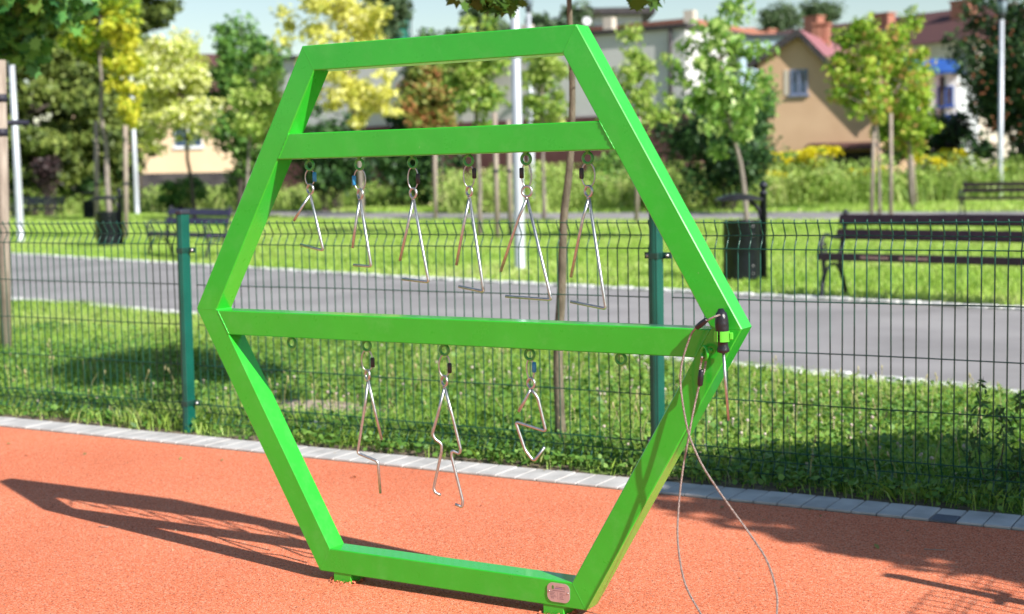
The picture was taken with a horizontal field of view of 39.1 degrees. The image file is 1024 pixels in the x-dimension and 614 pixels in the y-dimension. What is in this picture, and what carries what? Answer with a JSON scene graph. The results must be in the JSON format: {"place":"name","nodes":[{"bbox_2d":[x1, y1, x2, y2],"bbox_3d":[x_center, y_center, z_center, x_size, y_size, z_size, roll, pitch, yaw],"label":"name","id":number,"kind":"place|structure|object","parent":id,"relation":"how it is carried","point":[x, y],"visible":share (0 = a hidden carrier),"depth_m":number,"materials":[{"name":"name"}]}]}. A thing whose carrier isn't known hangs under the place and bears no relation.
{"place":"outdoors","nodes":[
{"label":"outdoors","id":0,"kind":"place"},
{"bbox_2d":[0,427,1023,613],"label":"rubber play surface","id":1,"kind":"object","parent":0,"point":[63,499],"depth_m":5.23,"materials":[{"name":"rubber"}]},
{"bbox_2d":[197,24,751,613],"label":"hexagon play frame","id":2,"kind":"object","parent":1,"relation":"on","point":[619,128],"visible":0.98,"depth_m":4.41,"materials":[{"name":"green paint"}]},
{"bbox_2d":[293,170,323,250],"bbox_3d":[-0.676,-0.318,4.748,0.102,0.272,0.059,2,6,30],"label":"triangle chime","id":3,"kind":"object","parent":2,"relation":"hanging from","point":[314,175],"visible":1,"depth_m":4.74,"materials":[{"name":"silver metal"}]},
{"bbox_2d":[351,169,371,267],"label":"triangle chime","id":4,"kind":"object","parent":2,"relation":"hanging from","point":[359,206],"visible":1,"depth_m":4.64,"materials":[{"name":"silver metal"}]},
{"bbox_2d":[357,351,382,493],"bbox_3d":[-0.466,0.373,4.703,0.090,0.472,0.027,1,6,22],"label":"triangle chime","id":5,"kind":"object","parent":2,"relation":"hanging from","point":[372,359],"visible":1,"depth_m":4.69,"materials":[{"name":"silver metal"}]},
{"bbox_2d":[399,168,429,282],"bbox_3d":[-0.317,-0.258,4.547,0.109,0.368,0.044,2,6,30],"label":"triangle chime","id":6,"kind":"object","parent":2,"relation":"hanging from","point":[413,203],"visible":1,"depth_m":4.54,"materials":[{"name":"silver metal"}]},
{"bbox_2d":[431,355,463,507],"bbox_3d":[-0.208,0.391,4.554,0.107,0.490,0.023,1,6,24],"label":"triangle chime","id":7,"kind":"object","parent":2,"relation":"hanging from","point":[449,368],"visible":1,"depth_m":4.55,"materials":[{"name":"silver metal"}]},
{"bbox_2d":[455,166,484,292],"bbox_3d":[-0.137,-0.241,4.443,0.098,0.395,0.044,2,6,30],"label":"triangle chime","id":8,"kind":"object","parent":2,"relation":"hanging from","point":[469,200],"visible":1,"depth_m":4.44,"materials":[{"name":"silver metal"}]},
{"bbox_2d":[499,165,551,300],"bbox_3d":[0.039,-0.226,4.345,0.173,0.414,0.029,2,6,30],"label":"triangle chime","id":9,"kind":"object","parent":2,"relation":"hanging from","point":[521,176],"visible":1,"depth_m":4.33,"materials":[{"name":"silver metal"}]},
{"bbox_2d":[515,360,546,461],"bbox_3d":[0.056,0.315,4.391,0.102,0.318,0.021,1,6,19],"label":"triangle chime","id":10,"kind":"object","parent":2,"relation":"hanging from","point":[530,390],"visible":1,"depth_m":4.38,"materials":[{"name":"silver metal"}]},
{"bbox_2d":[569,164,606,309],"bbox_3d":[0.217,-0.208,4.242,0.124,0.433,0.038,2,6,30],"label":"triangle chime","id":11,"kind":"object","parent":2,"relation":"hanging from","point":[581,177],"visible":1,"depth_m":4.23,"materials":[{"name":"silver metal"}]},
{"bbox_2d":[676,308,777,613],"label":"cable","id":12,"kind":"object","parent":2,"relation":"attached to","point":[721,321],"visible":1,"depth_m":3.99,"materials":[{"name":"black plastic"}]},
{"bbox_2d":[0,205,1023,529],"bbox_3d":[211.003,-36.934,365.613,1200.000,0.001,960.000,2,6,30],"label":"lawn","id":13,"kind":"structure","parent":0,"point":[584,469],"depth_m":8.24,"materials":[{"name":"plant"}]},
{"bbox_2d":[0,60,11,347],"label":"tree stake","id":14,"kind":"object","parent":13,"relation":"on","point":[4,196],"visible":0.81,"depth_m":11.44,"materials":[{"name":"brown wood"}]},
{"bbox_2d":[9,64,24,241],"bbox_3d":[-11.269,-4.346,32.617,0.400,5.794,0.390,2,6,30],"label":"lamp post","id":15,"kind":"object","parent":13,"relation":"on","point":[17,174],"visible":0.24,"depth_m":32.65,"materials":[{"name":"metal"}]},
{"bbox_2d":[11,195,65,219],"bbox_3d":[-17.022,-3.531,51.766,2.000,0.923,0.591,1,6,19],"label":"park bench","id":16,"kind":"object","parent":13,"relation":"on","point":[43,202],"visible":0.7,"depth_m":51.76,"materials":[{"name":"brown wood"}]},
{"bbox_2d":[27,154,64,216],"bbox_3d":[-17.980,-4.679,55.841,1.382,2.480,1.244,2,6,30],"label":"plum bush","id":17,"kind":"object","parent":13,"relation":"on","point":[48,170],"visible":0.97,"depth_m":55.67,"materials":[{"name":"purple plant"}]},
{"bbox_2d":[0,0,101,79],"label":"field maple","id":18,"kind":"object","parent":13,"relation":"on","point":[24,24],"visible":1,"depth_m":11.93,"materials":[{"name":"green plant"}]},
{"bbox_2d":[9,157,115,210],"bbox_3d":[-20.124,-5.697,63.941,5.784,3.134,5.350,-1,5,0],"label":"elder bush","id":19,"kind":"object","parent":13,"relation":"on","point":[84,185],"visible":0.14,"depth_m":62.30,"materials":[{"name":"green plant"}]},
{"bbox_2d":[6,28,122,215],"bbox_3d":[-19.559,-7.913,59.019,6.285,8.393,5.930,-1,5,0],"label":"spruce tree","id":20,"kind":"object","parent":13,"relation":"on","point":[45,91],"visible":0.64,"depth_m":59.37,"materials":[{"name":"green plant"}]},
{"bbox_2d":[79,191,93,218],"bbox_3d":[-15.218,-3.719,51.849,0.607,1.166,0.453,-1,5,0],"label":"litter bin","id":21,"kind":"object","parent":13,"relation":"on","point":[88,208],"visible":0.54,"depth_m":51.67,"materials":[{"name":"metal"}]},
{"bbox_2d":[26,20,147,212],"bbox_3d":[-18.350,-8.759,62.454,5.031,9.389,4.469,-3,6,-16],"label":"spruce tree","id":22,"kind":"object","parent":13,"relation":"on","point":[116,151],"visible":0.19,"depth_m":61.86,"materials":[{"name":"green plant"}]},
{"bbox_2d":[94,121,98,238],"bbox_3d":[-9.591,-2.913,33.255,0.224,2.759,0.118,-2,5,-4],"label":"tree stake","id":23,"kind":"object","parent":13,"relation":"on","point":[96,163],"visible":0.87,"depth_m":33.19,"materials":[{"name":"brown wood"}]},
{"bbox_2d":[53,0,146,210],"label":"yellow maple","id":24,"kind":"object","parent":13,"relation":"on","point":[115,27],"visible":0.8,"depth_m":32.22,"materials":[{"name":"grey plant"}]},
{"bbox_2d":[89,188,123,246],"bbox_3d":[-8.302,-1.826,29.575,0.632,1.214,0.472,-1,5,0],"label":"litter bin","id":25,"kind":"object","parent":13,"relation":"on","point":[111,216],"visible":0.91,"depth_m":29.42,"materials":[{"name":"metal"}]},
{"bbox_2d":[123,124,128,237],"bbox_3d":[-8.973,-2.901,33.458,0.216,2.671,0.118,-2,5,-5],"label":"tree stake","id":26,"kind":"object","parent":13,"relation":"on","point":[125,166],"visible":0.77,"depth_m":33.41,"materials":[{"name":"brown wood"}]},
{"bbox_2d":[129,32,139,213],"bbox_3d":[-15.127,-7.325,57.541,0.400,7.293,0.390,2,6,30],"label":"lamp post","id":27,"kind":"object","parent":13,"relation":"on","point":[135,176],"visible":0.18,"depth_m":57.64,"materials":[{"name":"metal"}]},
{"bbox_2d":[96,0,184,206],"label":"larch tree","id":28,"kind":"object","parent":13,"relation":"on","point":[156,14],"visible":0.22,"depth_m":64.67,"materials":[{"name":"green plant"}]},
{"bbox_2d":[72,54,256,197],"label":"beige house","id":29,"kind":"structure","parent":13,"relation":"on","point":[208,165],"depth_m":76.85,"materials":[{"name":"beige plaster"},{"name":"dark red tile"},{"name":"dark glass"}]},
{"bbox_2d":[172,122,203,148],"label":"window","id":30,"kind":"structure","parent":29,"relation":"in","point":[178,145],"depth_m":76.73,"materials":[{"name":"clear glass"}]},
{"bbox_2d":[121,25,227,217],"bbox_3d":[-11.176,-6.020,47.269,3.214,6.430,3.272,-4,6,-27],"label":"variegated maple","id":31,"kind":"object","parent":13,"relation":"on","point":[172,70],"visible":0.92,"depth_m":47.13,"materials":[{"name":"yellow plant"}]},
{"bbox_2d":[157,175,209,208],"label":"bush","id":32,"kind":"object","parent":13,"relation":"on","point":[175,196],"visible":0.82,"depth_m":59.47,"materials":[{"name":"green plant"}]},
{"bbox_2d":[145,206,231,258],"bbox_3d":[-5.512,-1.253,24.550,0.591,0.923,2.050,-6,7,-42],"label":"park bench","id":33,"kind":"object","parent":13,"relation":"on","point":[227,212],"visible":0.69,"depth_m":24.42,"materials":[{"name":"brown wood"}]},
{"bbox_2d":[9,180,453,216],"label":"meadow grass","id":34,"kind":"structure","parent":13,"relation":"on","point":[156,207],"depth_m":60.87,"materials":[{"name":"green plant"}]},
{"bbox_2d":[183,9,293,206],"bbox_3d":[-10.261,-7.521,55.441,4.086,7.879,3.835,2,6,30],"label":"ash tree","id":35,"kind":"object","parent":13,"relation":"on","point":[227,51],"visible":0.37,"depth_m":54.80,"materials":[{"name":"green plant"}]},
{"bbox_2d":[225,54,285,184],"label":"maple sapling","id":36,"kind":"object","parent":13,"relation":"on","point":[244,102],"visible":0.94,"depth_m":45.14,"materials":[{"name":"green plant"}]},
{"bbox_2d":[219,160,291,207],"bbox_3d":[-10.207,-5.032,57.675,2.946,2.540,2.426,2,6,30],"label":"laurel bush","id":37,"kind":"object","parent":13,"relation":"on","point":[232,180],"visible":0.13,"depth_m":57.54,"materials":[{"name":"green plant"}]},
{"bbox_2d":[267,0,402,217],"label":"yellow maple","id":38,"kind":"object","parent":13,"relation":"on","point":[354,94],"visible":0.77,"depth_m":43.87,"materials":[{"name":"yellow leaves"},{"name":"grey bark"}]},
{"bbox_2d":[290,101,382,211],"bbox_3d":[-7.234,-5.952,56.867,3.880,4.393,3.526,2,6,30],"label":"laurel bush","id":39,"kind":"object","parent":13,"relation":"on","point":[336,174],"visible":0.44,"depth_m":56.38,"materials":[{"name":"green plant"}]},
{"bbox_2d":[276,399,400,413],"bbox_3d":[-1.121,0.584,8.408,1.172,0.001,0.467,2,6,30],"label":"soil patch","id":40,"kind":"object","parent":13,"relation":"on","point":[310,402],"visible":0.22,"depth_m":8.49,"materials":[{"name":"brown soil"}]},
{"bbox_2d":[358,0,415,39],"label":"distant tree","id":41,"kind":"object","parent":13,"relation":"on","point":[401,12],"visible":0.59,"depth_m":92.89,"materials":[{"name":"green plant"}]},
{"bbox_2d":[366,97,466,205],"bbox_3d":[-4.000,-6.574,59.675,4.627,4.980,3.710,2,6,30],"label":"laurel bush","id":42,"kind":"object","parent":13,"relation":"on","point":[394,168],"visible":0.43,"depth_m":58.83,"materials":[{"name":"green plant"}]},
{"bbox_2d":[390,63,463,213],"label":"maple tree","id":43,"kind":"object","parent":13,"relation":"on","point":[422,101],"visible":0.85,"depth_m":49.05,"materials":[{"name":"green plant"}]},
{"bbox_2d":[433,155,436,219],"bbox_3d":[-2.232,-3.471,41.855,0.152,1.974,0.105,-2,5,-6],"label":"tree stake","id":44,"kind":"object","parent":13,"relation":"on","point":[435,187],"visible":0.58,"depth_m":41.81,"materials":[{"name":"brown wood"}]},
{"bbox_2d":[419,28,456,206],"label":"linden sapling","id":45,"kind":"object","parent":13,"relation":"on","point":[441,156],"visible":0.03,"depth_m":57.68,"materials":[{"name":"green plant"}]},
{"bbox_2d":[437,13,511,233],"bbox_3d":[-0.643,-3.950,31.286,1.683,4.808,1.788,2,6,30],"label":"linden sapling","id":46,"kind":"object","parent":13,"relation":"on","point":[476,88],"visible":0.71,"depth_m":30.98,"materials":[{"name":"green plant"}]},
{"bbox_2d":[442,7,510,170],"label":"distant tree","id":47,"kind":"object","parent":13,"relation":"on","point":[504,25],"visible":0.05,"depth_m":85.90,"materials":[{"name":"green plant"}]},
{"bbox_2d":[492,112,499,237],"bbox_3d":[-0.322,-2.631,29.081,0.116,2.574,0.111,2,6,30],"label":"tree stake","id":48,"kind":"object","parent":13,"relation":"on","point":[496,185],"visible":0.75,"depth_m":29.06,"materials":[{"name":"brown wood"}]},
{"bbox_2d":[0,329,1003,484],"bbox_3d":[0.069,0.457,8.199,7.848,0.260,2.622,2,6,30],"label":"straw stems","id":49,"kind":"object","parent":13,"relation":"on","point":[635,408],"visible":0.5,"depth_m":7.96,"materials":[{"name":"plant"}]},
{"bbox_2d":[256,10,749,192],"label":"grey hall","id":50,"kind":"structure","parent":13,"relation":"on","point":[657,40],"depth_m":85.18,"materials":[{"name":"grey plaster"},{"name":"dark roofing"},{"name":"glass"}]},
{"bbox_2d":[578,7,655,26],"bbox_3d":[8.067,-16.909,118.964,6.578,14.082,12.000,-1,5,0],"label":"rooftop block","id":51,"kind":"structure","parent":50,"relation":"on","point":[623,15],"depth_m":113.39,"materials":[{"name":"concrete"}]},
{"bbox_2d":[506,120,512,233],"bbox_3d":[-0.055,-2.756,30.878,0.117,2.481,0.111,2,6,30],"label":"tree stake","id":52,"kind":"object","parent":13,"relation":"on","point":[509,185],"visible":0.75,"depth_m":30.86,"materials":[{"name":"brown wood"}]},
{"bbox_2d":[0,414,1022,516],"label":"soil strip","id":53,"kind":"object","parent":13,"relation":"on","point":[757,486],"visible":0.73,"depth_m":6.54,"materials":[{"name":"grey concrete"}]},
{"bbox_2d":[0,210,1023,501],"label":"wire fence","id":54,"kind":"object","parent":53,"relation":"on","point":[656,254],"visible":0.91,"depth_m":6.64,"materials":[{"name":"metal"}]},
{"bbox_2d":[0,320,1023,512],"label":"clover","id":55,"kind":"object","parent":13,"relation":"on","point":[922,417],"visible":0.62,"depth_m":7.85,"materials":[{"name":"green plant"}]},
{"bbox_2d":[0,417,1023,530],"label":"paver strip","id":56,"kind":"object","parent":13,"relation":"on","point":[905,511],"visible":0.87,"depth_m":6.30,"materials":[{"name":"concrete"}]},
{"bbox_2d":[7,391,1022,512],"bbox_3d":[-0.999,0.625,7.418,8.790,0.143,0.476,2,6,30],"label":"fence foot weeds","id":57,"kind":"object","parent":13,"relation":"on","point":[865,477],"visible":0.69,"depth_m":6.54,"materials":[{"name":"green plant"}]},
{"bbox_2d":[11,297,1018,394],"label":"kerb","id":58,"kind":"structure","parent":13,"relation":"on","point":[685,358],"depth_m":9.36,"materials":[{"name":"concrete"}]},
{"bbox_2d":[10,229,1023,305],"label":"grass","id":59,"kind":"structure","parent":13,"relation":"on","point":[974,291],"depth_m":21.68,"materials":[{"name":"green plant"}]},
{"bbox_2d":[11,253,1023,310],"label":"kerb","id":60,"kind":"structure","parent":13,"relation":"on","point":[814,297],"depth_m":16.89,"materials":[{"name":"concrete"}]},
{"bbox_2d":[510,7,525,267],"bbox_3d":[0.051,-3.478,19.663,0.400,5.980,0.390,2,6,30],"label":"lamp post","id":61,"kind":"object","parent":13,"relation":"on","point":[518,199],"visible":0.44,"depth_m":19.74,"materials":[{"name":"metal"}]},
{"bbox_2d":[524,0,534,198],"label":"lamp post","id":62,"kind":"object","parent":13,"relation":"on","point":[528,10],"visible":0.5,"depth_m":51.09,"materials":[{"name":"metal"}]},
{"bbox_2d":[37,344,1022,481],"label":"clover blossoms","id":63,"kind":"object","parent":13,"relation":"on","point":[931,458],"visible":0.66,"depth_m":8.07,"materials":[{"name":"white plant"}]},
{"bbox_2d":[510,56,568,218],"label":"linden sapling","id":64,"kind":"object","parent":13,"relation":"on","point":[540,71],"visible":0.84,"depth_m":41.50,"materials":[{"name":"green plant"}]},
{"bbox_2d":[446,0,664,441],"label":"young maple","id":65,"kind":"object","parent":13,"relation":"on","point":[502,8],"visible":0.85,"depth_m":7.16,"materials":[{"name":"brown plant"}]},
{"bbox_2d":[524,0,599,27],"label":"distant tree","id":66,"kind":"object","parent":13,"relation":"on","point":[544,19],"visible":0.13,"depth_m":95.48,"materials":[{"name":"green plant"}]},
{"bbox_2d":[583,150,632,192],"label":"elder bush","id":67,"kind":"object","parent":13,"relation":"on","point":[610,156],"visible":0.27,"depth_m":54.92,"materials":[{"name":"green plant"}]},
{"bbox_2d":[595,22,679,214],"bbox_3d":[3.171,-4.662,36.671,2.137,5.074,2.071,2,6,30],"label":"linden sapling","id":68,"kind":"object","parent":13,"relation":"on","point":[643,94],"visible":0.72,"depth_m":36.29,"materials":[{"name":"green plant"}]},
{"bbox_2d":[589,18,767,33],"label":"cream block","id":69,"kind":"structure","parent":13,"relation":"on","point":[676,21],"depth_m":93.08,"materials":[{"name":"brick"}]},
{"bbox_2d":[647,84,790,211],"bbox_3d":[6.827,-5.104,45.949,4.544,4.129,4.035,2,6,30],"label":"hazel bush","id":70,"kind":"object","parent":13,"relation":"on","point":[688,141],"visible":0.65,"depth_m":45.15,"materials":[{"name":"green plant"}]},
{"bbox_2d":[418,153,1023,213],"bbox_3d":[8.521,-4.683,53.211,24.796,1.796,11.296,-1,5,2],"label":"meadow herbs","id":71,"kind":"object","parent":13,"relation":"on","point":[538,177],"visible":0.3,"depth_m":49.85,"materials":[{"name":"green plant"}]},
{"bbox_2d":[664,0,779,219],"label":"pear tree","id":72,"kind":"object","parent":13,"relation":"on","point":[722,85],"visible":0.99,"depth_m":26.51,"materials":[{"name":"green plant"}]},
{"bbox_2d":[715,181,767,280],"bbox_3d":[2.761,-0.906,17.261,0.620,1.190,0.463,-1,5,1],"label":"litter bin","id":73,"kind":"object","parent":13,"relation":"on","point":[733,241],"visible":0.84,"depth_m":17.11,"materials":[{"name":"metal"}]},
{"bbox_2d":[715,69,783,146],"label":"acacia tree","id":74,"kind":"object","parent":13,"relation":"on","point":[772,101],"visible":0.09,"depth_m":51.16,"materials":[{"name":"green plant"}]},
{"bbox_2d":[735,33,789,92],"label":"pale blue house","id":75,"kind":"structure","parent":13,"relation":"on","point":[772,39],"depth_m":84.94,"materials":[{"name":"paint"}]},
{"bbox_2d":[754,0,807,31],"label":"distant tree","id":76,"kind":"object","parent":13,"relation":"on","point":[783,16],"visible":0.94,"depth_m":146.72,"materials":[{"name":"green plant"}]},
{"bbox_2d":[766,147,809,200],"bbox_3d":[10.343,-4.826,52.871,2.614,2.114,2.588,-4,6,-28],"label":"goldenrod","id":77,"kind":"object","parent":13,"relation":"on","point":[797,156],"visible":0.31,"depth_m":52.38,"materials":[{"name":"yellow plant"}]},
{"bbox_2d":[784,167,846,203],"bbox_3d":[10.514,-4.221,50.495,2.118,1.392,2.289,-4,6,-26],"label":"willow herb","id":78,"kind":"object","parent":13,"relation":"on","point":[808,183],"visible":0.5,"depth_m":49.78,"materials":[{"name":"green plant"}]},
{"bbox_2d":[797,0,848,26],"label":"distant tree","id":79,"kind":"object","parent":13,"relation":"on","point":[828,10],"visible":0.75,"depth_m":151.81,"materials":[{"name":"green plant"}]},
{"bbox_2d":[805,145,844,201],"bbox_3d":[11.180,-4.760,51.816,1.556,2.140,1.488,0,5,8],"label":"goldenrod","id":80,"kind":"object","parent":13,"relation":"on","point":[824,152],"visible":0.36,"depth_m":51.53,"materials":[{"name":"yellow plant"}]},
{"bbox_2d":[746,22,915,176],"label":"ochre house","id":81,"kind":"structure","parent":13,"relation":"on","point":[808,113],"depth_m":60.46,"materials":[{"name":"beige paint"}]},
{"bbox_2d":[788,69,809,96],"bbox_3d":[12.039,-9.411,60.496,0.900,1.130,0.120,1,6,22],"label":"window","id":82,"kind":"structure","parent":81,"relation":"in","point":[798,77],"depth_m":60.51,"materials":[{"name":"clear glass"}]},
{"bbox_2d":[821,11,908,213],"bbox_3d":[9.624,-5.323,39.763,2.033,5.549,2.114,-3,6,-20],"label":"maple tree","id":83,"kind":"object","parent":13,"relation":"on","point":[871,71],"visible":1,"depth_m":39.50,"materials":[{"name":"green plant"}]},
{"bbox_2d":[870,110,875,213],"bbox_3d":[9.926,-3.973,39.622,0.182,2.876,0.105,-1,5,-1],"label":"tree stake","id":84,"kind":"object","parent":13,"relation":"on","point":[872,169],"visible":0.79,"depth_m":39.60,"materials":[{"name":"brown wood"}]},
{"bbox_2d":[746,0,1016,170],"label":"red roofed tenement","id":85,"kind":"structure","parent":13,"relation":"on","point":[931,34],"depth_m":109.79,"materials":[{"name":"beige plaster"},{"name":"red roof tile"},{"name":"glass"}]},
{"bbox_2d":[889,113,892,213],"bbox_3d":[10.373,-3.907,39.428,0.112,2.760,0.104,2,6,30],"label":"tree stake","id":86,"kind":"object","parent":13,"relation":"on","point":[890,163],"visible":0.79,"depth_m":39.39,"materials":[{"name":"brown wood"}]},
{"bbox_2d":[853,4,944,208],"bbox_3d":[11.790,-6.049,43.615,3.049,6.203,2.614,-4,6,-30],"label":"maple tree","id":87,"kind":"object","parent":13,"relation":"on","point":[914,94],"visible":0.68,"depth_m":43.35,"materials":[{"name":"green plant"}]},
{"bbox_2d":[881,169,946,200],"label":"willow herb","id":88,"kind":"object","parent":13,"relation":"on","point":[922,174],"visible":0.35,"depth_m":50.13,"materials":[{"name":"green plant"}]},
{"bbox_2d":[818,209,1023,296],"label":"park bench","id":89,"kind":"object","parent":13,"relation":"on","point":[845,216],"visible":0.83,"depth_m":14.22,"materials":[{"name":"brown wood"}]},
{"bbox_2d":[869,106,978,174],"bbox_3d":[16.299,-6.152,56.632,4.320,3.846,3.701,2,6,30],"label":"elder bush","id":90,"kind":"object","parent":13,"relation":"on","point":[931,142],"visible":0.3,"depth_m":55.90,"materials":[{"name":"green plant"}]},
{"bbox_2d":[878,59,978,168],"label":"white house","id":91,"kind":"structure","parent":13,"relation":"on","point":[948,93],"depth_m":73.69,"materials":[{"name":"white paint"}]},
{"bbox_2d":[935,86,954,107],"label":"window","id":92,"kind":"structure","parent":91,"relation":"in","point":[948,89],"depth_m":73.57,"materials":[{"name":"blue glass"}]},
{"bbox_2d":[913,148,975,195],"bbox_3d":[16.185,-4.964,53.820,4.072,1.969,3.515,-3,6,-21],"label":"goldenrod","id":93,"kind":"object","parent":13,"relation":"on","point":[935,159],"visible":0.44,"depth_m":53.20,"materials":[{"name":"yellow plant"}]},
{"bbox_2d":[930,113,972,154],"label":"plum bush","id":94,"kind":"object","parent":13,"relation":"on","point":[953,146],"visible":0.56,"depth_m":55.35,"materials":[{"name":"black plant"}]},
{"bbox_2d":[940,0,1023,171],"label":"rowan tree","id":95,"kind":"object","parent":13,"relation":"on","point":[982,87],"visible":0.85,"depth_m":52.94,"materials":[{"name":"green plant"}]},
{"bbox_2d":[950,376,1023,498],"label":"mugwort plant","id":96,"kind":"object","parent":13,"relation":"on","point":[998,412],"visible":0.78,"depth_m":5.76,"materials":[{"name":"green plant"}]},
{"bbox_2d":[996,0,1007,196],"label":"lamp post","id":97,"kind":"object","parent":13,"relation":"on","point":[1001,7],"visible":0.72,"depth_m":49.67,"materials":[{"name":"metal"}]},
{"bbox_2d":[10,255,1023,389],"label":"asphalt path","id":98,"kind":"structure","parent":0,"point":[935,338],"depth_m":13.80,"materials":[{"name":"grey asphalt"}]},
{"bbox_2d":[10,211,1023,233],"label":"grass","id":99,"kind":"structure","parent":0,"point":[141,217],"depth_m":37.02,"materials":[{"name":"green plant"}]},
{"bbox_2d":[16,0,1020,160],"label":"sky","id":100,"kind":"structure","parent":0,"point":[198,15],"materials":[{"name":"white"}]},
{"bbox_2d":[151,210,1023,220],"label":"asphalt path","id":101,"kind":"structure","parent":0,"point":[726,215],"depth_m":43.52,"materials":[{"name":"grey asphalt"}]},
{"bbox_2d":[957,181,1023,214],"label":"park bench","id":102,"kind":"object","parent":101,"relation":"on","point":[965,184],"visible":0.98,"depth_m":38.18,"materials":[{"name":"brown wood"}]},
{"bbox_2d":[273,199,1023,212],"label":"grass","id":103,"kind":"structure","parent":0,"point":[978,205],"depth_m":46.28,"materials":[{"name":"green plant"}]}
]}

